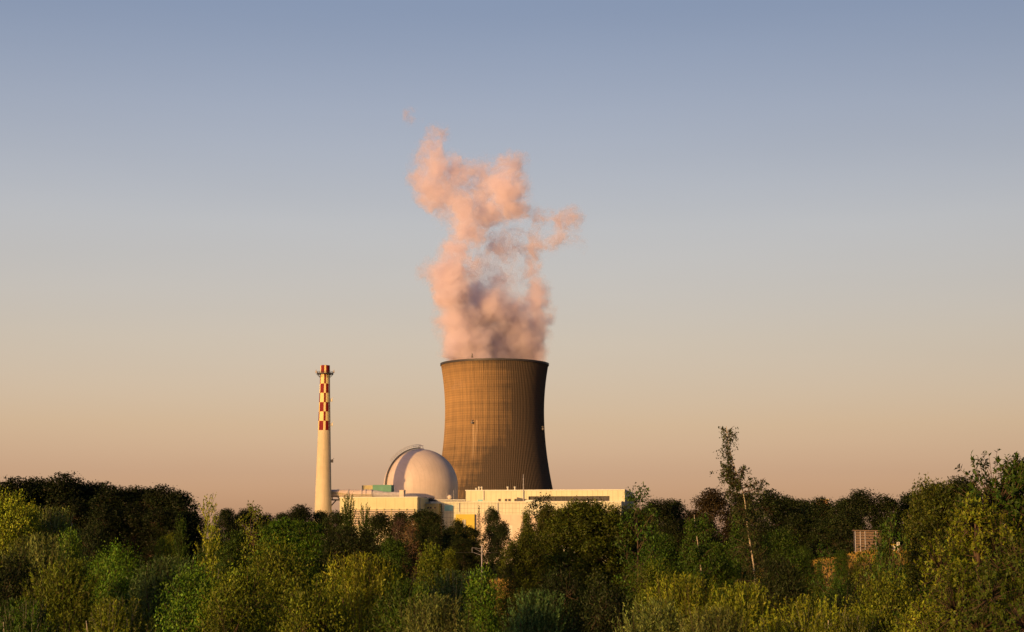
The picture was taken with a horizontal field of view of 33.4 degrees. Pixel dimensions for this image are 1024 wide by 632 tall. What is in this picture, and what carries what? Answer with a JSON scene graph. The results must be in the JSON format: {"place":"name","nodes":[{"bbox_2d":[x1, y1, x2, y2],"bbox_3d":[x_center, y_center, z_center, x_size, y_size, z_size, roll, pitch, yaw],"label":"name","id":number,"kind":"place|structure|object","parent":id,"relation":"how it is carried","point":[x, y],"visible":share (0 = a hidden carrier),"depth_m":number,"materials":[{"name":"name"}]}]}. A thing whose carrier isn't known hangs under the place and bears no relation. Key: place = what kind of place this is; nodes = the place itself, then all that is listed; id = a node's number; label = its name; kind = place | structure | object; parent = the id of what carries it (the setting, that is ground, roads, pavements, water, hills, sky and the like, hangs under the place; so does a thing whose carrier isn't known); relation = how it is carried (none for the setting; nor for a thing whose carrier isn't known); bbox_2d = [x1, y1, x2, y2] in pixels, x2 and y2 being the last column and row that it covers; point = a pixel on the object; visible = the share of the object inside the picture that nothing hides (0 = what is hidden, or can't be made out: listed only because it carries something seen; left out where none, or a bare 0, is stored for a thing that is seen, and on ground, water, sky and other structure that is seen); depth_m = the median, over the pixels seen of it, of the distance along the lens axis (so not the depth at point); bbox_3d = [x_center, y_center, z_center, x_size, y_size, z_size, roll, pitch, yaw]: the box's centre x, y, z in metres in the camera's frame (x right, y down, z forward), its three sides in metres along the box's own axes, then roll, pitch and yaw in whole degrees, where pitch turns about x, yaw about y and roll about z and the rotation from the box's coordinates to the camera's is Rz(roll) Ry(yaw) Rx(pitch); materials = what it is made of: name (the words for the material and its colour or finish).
{"place":"outdoors","nodes":[
{"label":"outdoors","id":0,"kind":"place"},
{"bbox_2d":[383,444,457,501],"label":"reactor building","id":1,"kind":"structure","parent":0,"point":[420,472],"depth_m":1175.78,"materials":[{"name":"concrete"}]},
{"bbox_2d":[0,0,1023,539],"label":"sky","id":2,"kind":"structure","parent":0,"point":[797,226],"materials":[{"name":"blue"}]},
{"bbox_2d":[89,543,998,629],"bbox_3d":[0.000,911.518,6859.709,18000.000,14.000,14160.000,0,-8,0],"label":"ground","id":3,"kind":"structure","parent":0,"point":[829,573],"depth_m":310.84,"materials":[{"name":"green plant"}]},
{"bbox_2d":[0,476,45,517],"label":"broadleaf tree","id":4,"kind":"object","parent":3,"relation":"on","point":[14,486],"visible":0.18,"depth_m":381.45,"materials":[{"name":"green plant"}]},
{"bbox_2d":[0,485,47,596],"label":"leafy bush","id":5,"kind":"object","parent":3,"relation":"on","point":[11,530],"visible":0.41,"depth_m":126.63,"materials":[{"name":"green plant"}]},
{"bbox_2d":[0,542,59,629],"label":"leafy bush","id":6,"kind":"object","parent":3,"relation":"on","point":[7,593],"visible":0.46,"depth_m":82.65,"materials":[{"name":"green plant"}]},
{"bbox_2d":[0,595,71,631],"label":"willow bush","id":7,"kind":"object","parent":3,"relation":"on","point":[10,621],"visible":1,"depth_m":62.71,"materials":[{"name":"green plant"}]},
{"bbox_2d":[0,531,88,623],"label":"willow bush","id":8,"kind":"object","parent":3,"relation":"on","point":[42,551],"visible":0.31,"depth_m":90.59,"materials":[{"name":"green plant"}]},
{"bbox_2d":[7,556,110,631],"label":"willow bush","id":9,"kind":"object","parent":3,"relation":"on","point":[64,588],"visible":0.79,"depth_m":76.46,"materials":[{"name":"green plant"}]},
{"bbox_2d":[19,505,98,613],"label":"willow bush","id":10,"kind":"object","parent":3,"relation":"on","point":[56,525],"visible":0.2,"depth_m":133.63,"materials":[{"name":"green plant"}]},
{"bbox_2d":[32,471,92,549],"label":"broadleaf tree","id":11,"kind":"object","parent":3,"relation":"on","point":[60,490],"visible":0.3,"depth_m":383.80,"materials":[{"name":"green plant"}]},
{"bbox_2d":[48,524,88,626],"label":"leafy bush","id":12,"kind":"object","parent":3,"relation":"on","point":[74,547],"visible":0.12,"depth_m":116.76,"materials":[{"name":"green plant"}]},
{"bbox_2d":[51,497,91,557],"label":"broadleaf tree","id":13,"kind":"object","parent":3,"relation":"on","point":[77,507],"visible":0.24,"depth_m":352.44,"materials":[{"name":"green plant"}]},
{"bbox_2d":[74,516,131,603],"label":"leafy bush","id":14,"kind":"object","parent":3,"relation":"on","point":[90,538],"visible":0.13,"depth_m":147.86,"materials":[{"name":"green plant"}]},
{"bbox_2d":[82,504,132,562],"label":"broadleaf tree","id":15,"kind":"object","parent":3,"relation":"on","point":[105,512],"visible":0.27,"depth_m":346.34,"materials":[{"name":"green plant"}]},
{"bbox_2d":[79,537,144,625],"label":"leafy bush","id":16,"kind":"object","parent":3,"relation":"on","point":[104,558],"visible":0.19,"depth_m":108.43,"materials":[{"name":"green plant"}]},
{"bbox_2d":[85,483,141,553],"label":"broadleaf tree","id":17,"kind":"object","parent":3,"relation":"on","point":[117,500],"visible":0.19,"depth_m":382.46,"materials":[{"name":"green plant"}]},
{"bbox_2d":[78,595,158,631],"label":"willow bush","id":18,"kind":"object","parent":3,"relation":"on","point":[108,620],"visible":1,"depth_m":60.85,"materials":[{"name":"green plant"}]},
{"bbox_2d":[91,546,162,631],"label":"leafy bush","id":19,"kind":"object","parent":3,"relation":"on","point":[123,584],"visible":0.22,"depth_m":90.24,"materials":[{"name":"green plant"}]},
{"bbox_2d":[107,502,157,574],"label":"broadleaf tree","id":20,"kind":"object","parent":3,"relation":"on","point":[132,516],"visible":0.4,"depth_m":349.33,"materials":[{"name":"green plant"}]},
{"bbox_2d":[122,483,186,554],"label":"broadleaf tree","id":21,"kind":"object","parent":3,"relation":"on","point":[154,498],"visible":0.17,"depth_m":383.63,"materials":[{"name":"green plant"}]},
{"bbox_2d":[136,505,190,573],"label":"broadleaf tree","id":22,"kind":"object","parent":3,"relation":"on","point":[161,519],"visible":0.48,"depth_m":346.02,"materials":[{"name":"green plant"}]},
{"bbox_2d":[116,554,213,631],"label":"willow bush","id":23,"kind":"object","parent":3,"relation":"on","point":[145,593],"visible":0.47,"depth_m":82.28,"materials":[{"name":"green plant"}]},
{"bbox_2d":[142,489,213,572],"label":"broadleaf tree","id":24,"kind":"object","parent":3,"relation":"on","point":[180,502],"visible":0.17,"depth_m":380.42,"materials":[{"name":"green plant"}]},
{"bbox_2d":[171,514,190,618],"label":"young tree","id":25,"kind":"object","parent":3,"relation":"on","point":[179,548],"visible":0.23,"depth_m":188.13,"materials":[{"name":"green plant"}]},
{"bbox_2d":[165,509,207,573],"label":"broadleaf tree","id":26,"kind":"object","parent":3,"relation":"on","point":[191,519],"visible":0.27,"depth_m":351.95,"materials":[{"name":"green plant"}]},
{"bbox_2d":[148,552,235,631],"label":"leafy bush","id":27,"kind":"object","parent":3,"relation":"on","point":[190,591],"visible":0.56,"depth_m":72.37,"materials":[{"name":"green plant"}]},
{"bbox_2d":[190,492,223,580],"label":"slender tree","id":28,"kind":"object","parent":3,"relation":"on","point":[206,516],"visible":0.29,"depth_m":138.89,"materials":[{"name":"green plant"}]},
{"bbox_2d":[197,515,228,588],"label":"slender tree","id":29,"kind":"object","parent":3,"relation":"on","point":[209,545],"visible":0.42,"depth_m":95.09,"materials":[{"name":"green plant"}]},
{"bbox_2d":[208,508,244,576],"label":"broadleaf tree","id":30,"kind":"object","parent":3,"relation":"on","point":[226,521],"visible":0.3,"depth_m":584.14,"materials":[{"name":"green plant"}]},
{"bbox_2d":[177,552,286,631],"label":"leafy bush","id":31,"kind":"object","parent":3,"relation":"on","point":[223,614],"visible":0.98,"depth_m":68.69,"materials":[{"name":"green plant"}]},
{"bbox_2d":[210,527,256,600],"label":"layered tree","id":32,"kind":"object","parent":3,"relation":"on","point":[232,549],"visible":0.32,"depth_m":197.29,"materials":[{"name":"green plant"}]},
{"bbox_2d":[233,500,269,577],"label":"sparse tree","id":33,"kind":"object","parent":3,"relation":"on","point":[252,541],"visible":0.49,"depth_m":188.27,"materials":[{"name":"green plant"}]},
{"bbox_2d":[227,528,326,631],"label":"leafy bush","id":34,"kind":"object","parent":3,"relation":"on","point":[280,564],"visible":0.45,"depth_m":80.34,"materials":[{"name":"green plant"}]},
{"bbox_2d":[245,516,316,631],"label":"layered tree","id":35,"kind":"object","parent":3,"relation":"on","point":[276,526],"visible":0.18,"depth_m":172.79,"materials":[{"name":"green plant"}]},
{"bbox_2d":[287,518,330,613],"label":"layered tree","id":36,"kind":"object","parent":3,"relation":"on","point":[307,532],"visible":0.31,"depth_m":182.59,"materials":[{"name":"green plant"}]},
{"bbox_2d":[269,558,367,631],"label":"leafy bush","id":37,"kind":"object","parent":3,"relation":"on","point":[318,619],"visible":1,"depth_m":64.60,"materials":[{"name":"green plant"}]},
{"bbox_2d":[314,365,334,538],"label":"chimney","id":38,"kind":"object","parent":3,"relation":"on","point":[323,501],"visible":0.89,"depth_m":1109.97,"materials":[{"name":"concrete"}]},
{"bbox_2d":[314,520,395,631],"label":"broadleaf tree","id":39,"kind":"object","parent":3,"relation":"on","point":[354,545],"visible":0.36,"depth_m":157.61,"materials":[{"name":"green plant"}]},
{"bbox_2d":[310,550,410,631],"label":"willow bush","id":40,"kind":"object","parent":3,"relation":"on","point":[361,591],"visible":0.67,"depth_m":76.54,"materials":[{"name":"green plant"}]},
{"bbox_2d":[359,511,394,561],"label":"broadleaf tree","id":41,"kind":"object","parent":3,"relation":"on","point":[380,522],"visible":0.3,"depth_m":534.37,"materials":[{"name":"green plant"}]},
{"bbox_2d":[339,485,428,541],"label":"auxiliary building","id":42,"kind":"structure","parent":3,"relation":"on","point":[389,506],"depth_m":1098.12,"materials":[{"name":"beige concrete"}]},
{"bbox_2d":[331,489,398,504],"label":"exhaust duct","id":43,"kind":"object","parent":42,"relation":"attached to","point":[337,493],"visible":0.88,"depth_m":1113.44,"materials":[{"name":"grey metal"}]},
{"bbox_2d":[374,535,417,621],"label":"broadleaf tree","id":44,"kind":"object","parent":3,"relation":"on","point":[395,550],"visible":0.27,"depth_m":226.82,"materials":[{"name":"green plant"}]},
{"bbox_2d":[364,577,455,631],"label":"willow bush","id":45,"kind":"object","parent":3,"relation":"on","point":[403,595],"visible":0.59,"depth_m":64.79,"materials":[{"name":"green plant"}]},
{"bbox_2d":[403,526,430,575],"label":"broadleaf tree","id":46,"kind":"object","parent":3,"relation":"on","point":[422,536],"visible":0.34,"depth_m":449.66,"materials":[{"name":"green plant"}]},
{"bbox_2d":[407,536,450,595],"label":"leafy bush","id":47,"kind":"object","parent":3,"relation":"on","point":[428,561],"visible":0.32,"depth_m":103.59,"materials":[{"name":"green plant"}]},
{"bbox_2d":[388,592,486,631],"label":"willow bush","id":48,"kind":"object","parent":3,"relation":"on","point":[435,617],"visible":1,"depth_m":56.77,"materials":[{"name":"green plant"}]},
{"bbox_2d":[406,568,510,631],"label":"willow bush","id":49,"kind":"object","parent":3,"relation":"on","point":[454,588],"visible":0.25,"depth_m":82.55,"materials":[{"name":"green plant"}]},
{"bbox_2d":[445,537,488,576],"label":"broadleaf tree","id":50,"kind":"object","parent":3,"relation":"on","point":[462,544],"visible":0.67,"depth_m":325.75,"materials":[{"name":"green plant"}]},
{"bbox_2d":[457,558,506,631],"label":"leafy bush","id":51,"kind":"object","parent":3,"relation":"on","point":[482,602],"visible":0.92,"depth_m":76.73,"materials":[{"name":"green plant"}]},
{"bbox_2d":[480,506,502,576],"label":"broadleaf tree","id":52,"kind":"object","parent":3,"relation":"on","point":[492,516],"visible":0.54,"depth_m":475.42,"materials":[{"name":"green plant"}]},
{"bbox_2d":[440,354,552,500],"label":"cooling tower","id":53,"kind":"structure","parent":3,"relation":"on","point":[494,434],"depth_m":1364.23,"materials":[{"name":"concrete"}]},
{"bbox_2d":[488,520,514,578],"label":"broadleaf tree","id":54,"kind":"object","parent":3,"relation":"on","point":[501,531],"visible":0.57,"depth_m":455.11,"materials":[{"name":"green plant"}]},
{"bbox_2d":[492,530,555,631],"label":"broadleaf tree","id":55,"kind":"object","parent":3,"relation":"on","point":[528,553],"visible":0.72,"depth_m":191.55,"materials":[{"name":"green plant"}]},
{"bbox_2d":[431,486,633,562],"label":"turbine hall","id":56,"kind":"structure","parent":3,"relation":"on","point":[509,505],"depth_m":1125.91,"materials":[{"name":"white metal"}]},
{"bbox_2d":[495,587,576,631],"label":"willow bush","id":57,"kind":"object","parent":3,"relation":"on","point":[545,619],"visible":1,"depth_m":72.49,"materials":[{"name":"green plant"}]},
{"bbox_2d":[530,501,556,547],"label":"broadleaf tree","id":58,"kind":"object","parent":3,"relation":"on","point":[545,513],"visible":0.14,"depth_m":212.03,"materials":[{"name":"green plant"}]},
{"bbox_2d":[526,558,592,631],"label":"leafy bush","id":59,"kind":"object","parent":3,"relation":"on","point":[564,586],"visible":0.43,"depth_m":94.36,"materials":[{"name":"green plant"}]},
{"bbox_2d":[508,495,639,626],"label":"broadleaf tree","id":60,"kind":"object","parent":3,"relation":"on","point":[579,528],"visible":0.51,"depth_m":200.40,"materials":[{"name":"green plant"}]},
{"bbox_2d":[563,563,637,631],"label":"leafy bush","id":61,"kind":"object","parent":3,"relation":"on","point":[606,602],"visible":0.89,"depth_m":82.24,"materials":[{"name":"green plant"}]},
{"bbox_2d":[611,482,662,611],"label":"sparse tree","id":62,"kind":"object","parent":3,"relation":"on","point":[633,499],"visible":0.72,"depth_m":176.09,"materials":[{"name":"green plant"}]},
{"bbox_2d":[612,505,665,578],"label":"broadleaf tree","id":63,"kind":"object","parent":3,"relation":"on","point":[640,522],"visible":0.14,"depth_m":207.33,"materials":[{"name":"green plant"}]},
{"bbox_2d":[607,595,692,631],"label":"willow bush","id":64,"kind":"object","parent":3,"relation":"on","point":[658,622],"visible":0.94,"depth_m":58.78,"materials":[{"name":"green plant"}]},
{"bbox_2d":[621,553,688,629],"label":"leafy bush","id":65,"kind":"object","parent":3,"relation":"on","point":[650,574],"visible":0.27,"depth_m":98.43,"materials":[{"name":"green plant"}]},
{"bbox_2d":[626,530,684,609],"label":"broadleaf tree","id":66,"kind":"object","parent":3,"relation":"on","point":[667,550],"visible":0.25,"depth_m":187.10,"materials":[{"name":"green plant"}]},
{"bbox_2d":[635,498,680,570],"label":"broadleaf tree","id":67,"kind":"object","parent":3,"relation":"on","point":[663,509],"visible":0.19,"depth_m":455.02,"materials":[{"name":"green plant"}]},
{"bbox_2d":[654,518,695,573],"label":"broadleaf tree","id":68,"kind":"object","parent":3,"relation":"on","point":[675,531],"visible":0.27,"depth_m":375.41,"materials":[{"name":"green plant"}]},
{"bbox_2d":[635,570,726,631],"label":"willow bush","id":69,"kind":"object","parent":3,"relation":"on","point":[691,599],"visible":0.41,"depth_m":66.76,"materials":[{"name":"green plant"}]},
{"bbox_2d":[673,511,726,621],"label":"birch tree","id":70,"kind":"object","parent":3,"relation":"on","point":[694,554],"visible":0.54,"depth_m":158.02,"materials":[{"name":"green plant"}]},
{"bbox_2d":[677,486,736,552],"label":"broadleaf tree","id":71,"kind":"object","parent":3,"relation":"on","point":[711,502],"visible":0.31,"depth_m":445.31,"materials":[{"name":"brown plant"}]},
{"bbox_2d":[678,538,741,628],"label":"broadleaf tree","id":72,"kind":"object","parent":3,"relation":"on","point":[722,575],"visible":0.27,"depth_m":167.81,"materials":[{"name":"green plant"}]},
{"bbox_2d":[670,603,756,631],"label":"willow bush","id":73,"kind":"object","parent":3,"relation":"on","point":[721,626],"visible":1,"depth_m":55.01,"materials":[{"name":"green plant"}]},
{"bbox_2d":[709,426,772,599],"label":"birch tree","id":74,"kind":"object","parent":3,"relation":"on","point":[734,483],"visible":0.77,"depth_m":129.16,"materials":[{"name":"green plant"}]},
{"bbox_2d":[700,579,783,631],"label":"willow bush","id":75,"kind":"object","parent":3,"relation":"on","point":[751,606],"visible":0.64,"depth_m":62.83,"materials":[{"name":"green plant"}]},
{"bbox_2d":[723,513,760,605],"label":"broadleaf tree","id":76,"kind":"object","parent":3,"relation":"on","point":[735,564],"visible":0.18,"depth_m":177.67,"materials":[{"name":"green plant"}]},
{"bbox_2d":[745,488,804,557],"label":"broadleaf tree","id":77,"kind":"object","parent":3,"relation":"on","point":[772,506],"visible":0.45,"depth_m":434.91,"materials":[{"name":"green plant"}]},
{"bbox_2d":[748,547,818,631],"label":"leafy bush","id":78,"kind":"object","parent":3,"relation":"on","point":[787,588],"visible":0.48,"depth_m":107.92,"materials":[{"name":"green plant"}]},
{"bbox_2d":[751,525,817,628],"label":"broadleaf tree","id":79,"kind":"object","parent":3,"relation":"on","point":[779,541],"visible":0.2,"depth_m":167.75,"materials":[{"name":"green plant"}]},
{"bbox_2d":[748,593,847,631],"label":"willow bush","id":80,"kind":"object","parent":3,"relation":"on","point":[802,616],"visible":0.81,"depth_m":58.93,"materials":[{"name":"green plant"}]},
{"bbox_2d":[780,513,820,561],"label":"broadleaf tree","id":81,"kind":"object","parent":3,"relation":"on","point":[797,524],"visible":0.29,"depth_m":395.55,"materials":[{"name":"green plant"}]},
{"bbox_2d":[798,496,836,556],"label":"broadleaf tree","id":82,"kind":"object","parent":3,"relation":"on","point":[816,508],"visible":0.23,"depth_m":445.09,"materials":[{"name":"green plant"}]},
{"bbox_2d":[800,513,845,560],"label":"broadleaf tree","id":83,"kind":"object","parent":3,"relation":"on","point":[822,528],"visible":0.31,"depth_m":390.59,"materials":[{"name":"green plant"}]},
{"bbox_2d":[808,540,844,611],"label":"sparse tree","id":84,"kind":"object","parent":3,"relation":"on","point":[829,555],"visible":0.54,"depth_m":148.37,"materials":[{"name":"green plant"}]},
{"bbox_2d":[810,609,875,631],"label":"willow bush","id":85,"kind":"object","parent":3,"relation":"on","point":[847,624],"visible":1,"depth_m":53.05,"materials":[{"name":"green plant"}]},
{"bbox_2d":[819,507,870,553],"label":"broadleaf tree","id":86,"kind":"object","parent":3,"relation":"on","point":[848,520],"visible":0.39,"depth_m":385.33,"materials":[{"name":"green plant"}]},
{"bbox_2d":[812,573,882,629],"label":"leafy bush","id":87,"kind":"object","parent":3,"relation":"on","point":[829,601],"visible":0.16,"depth_m":82.69,"materials":[{"name":"green plant"}]},
{"bbox_2d":[832,488,893,548],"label":"broadleaf tree","id":88,"kind":"object","parent":3,"relation":"on","point":[859,500],"visible":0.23,"depth_m":415.44,"materials":[{"name":"green plant"}]},
{"bbox_2d":[848,545,877,604],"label":"sparse tree","id":89,"kind":"object","parent":3,"relation":"on","point":[858,559],"visible":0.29,"depth_m":138.44,"materials":[{"name":"green plant"}]},
{"bbox_2d":[852,530,888,553],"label":"building","id":90,"kind":"structure","parent":3,"relation":"on","point":[861,538],"depth_m":327.03,"materials":[{"name":"concrete"}]},
{"bbox_2d":[837,564,922,631],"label":"leafy bush","id":91,"kind":"object","parent":3,"relation":"on","point":[886,605],"visible":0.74,"depth_m":72.53,"materials":[{"name":"green plant"}]},
{"bbox_2d":[864,489,907,552],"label":"broadleaf tree","id":92,"kind":"object","parent":3,"relation":"on","point":[886,504],"visible":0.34,"depth_m":415.42,"materials":[{"name":"green plant"}]},
{"bbox_2d":[864,510,908,614],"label":"sparse tree","id":93,"kind":"object","parent":3,"relation":"on","point":[880,553],"visible":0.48,"depth_m":106.77,"materials":[{"name":"green plant"}]},
{"bbox_2d":[894,474,949,610],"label":"broadleaf tree","id":94,"kind":"object","parent":3,"relation":"on","point":[917,506],"visible":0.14,"depth_m":120.45,"materials":[{"name":"green plant"}]},
{"bbox_2d":[892,596,955,631],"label":"leafy bush","id":95,"kind":"object","parent":3,"relation":"on","point":[915,612],"visible":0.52,"depth_m":35.39,"materials":[{"name":"green plant"}]},
{"bbox_2d":[899,476,1009,631],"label":"broadleaf tree","id":96,"kind":"object","parent":3,"relation":"on","point":[940,508],"visible":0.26,"depth_m":110.54,"materials":[{"name":"green plant"}]},
{"bbox_2d":[913,559,995,631],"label":"leafy bush","id":97,"kind":"object","parent":3,"relation":"on","point":[961,582],"visible":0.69,"depth_m":33.38,"materials":[{"name":"green plant"}]},
{"bbox_2d":[892,449,1023,631],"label":"oak tree","id":98,"kind":"object","parent":3,"relation":"on","point":[1010,496],"visible":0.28,"depth_m":39.49,"materials":[{"name":"green plant"}]},
{"bbox_2d":[894,492,1023,631],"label":"oak tree","id":99,"kind":"object","parent":3,"relation":"on","point":[973,522],"visible":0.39,"depth_m":36.55,"materials":[{"name":"green plant"}]},
{"bbox_2d":[953,531,1023,631],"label":"oak tree","id":100,"kind":"object","parent":3,"relation":"on","point":[1007,573],"visible":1,"depth_m":31.44,"materials":[{"name":"green plant"}]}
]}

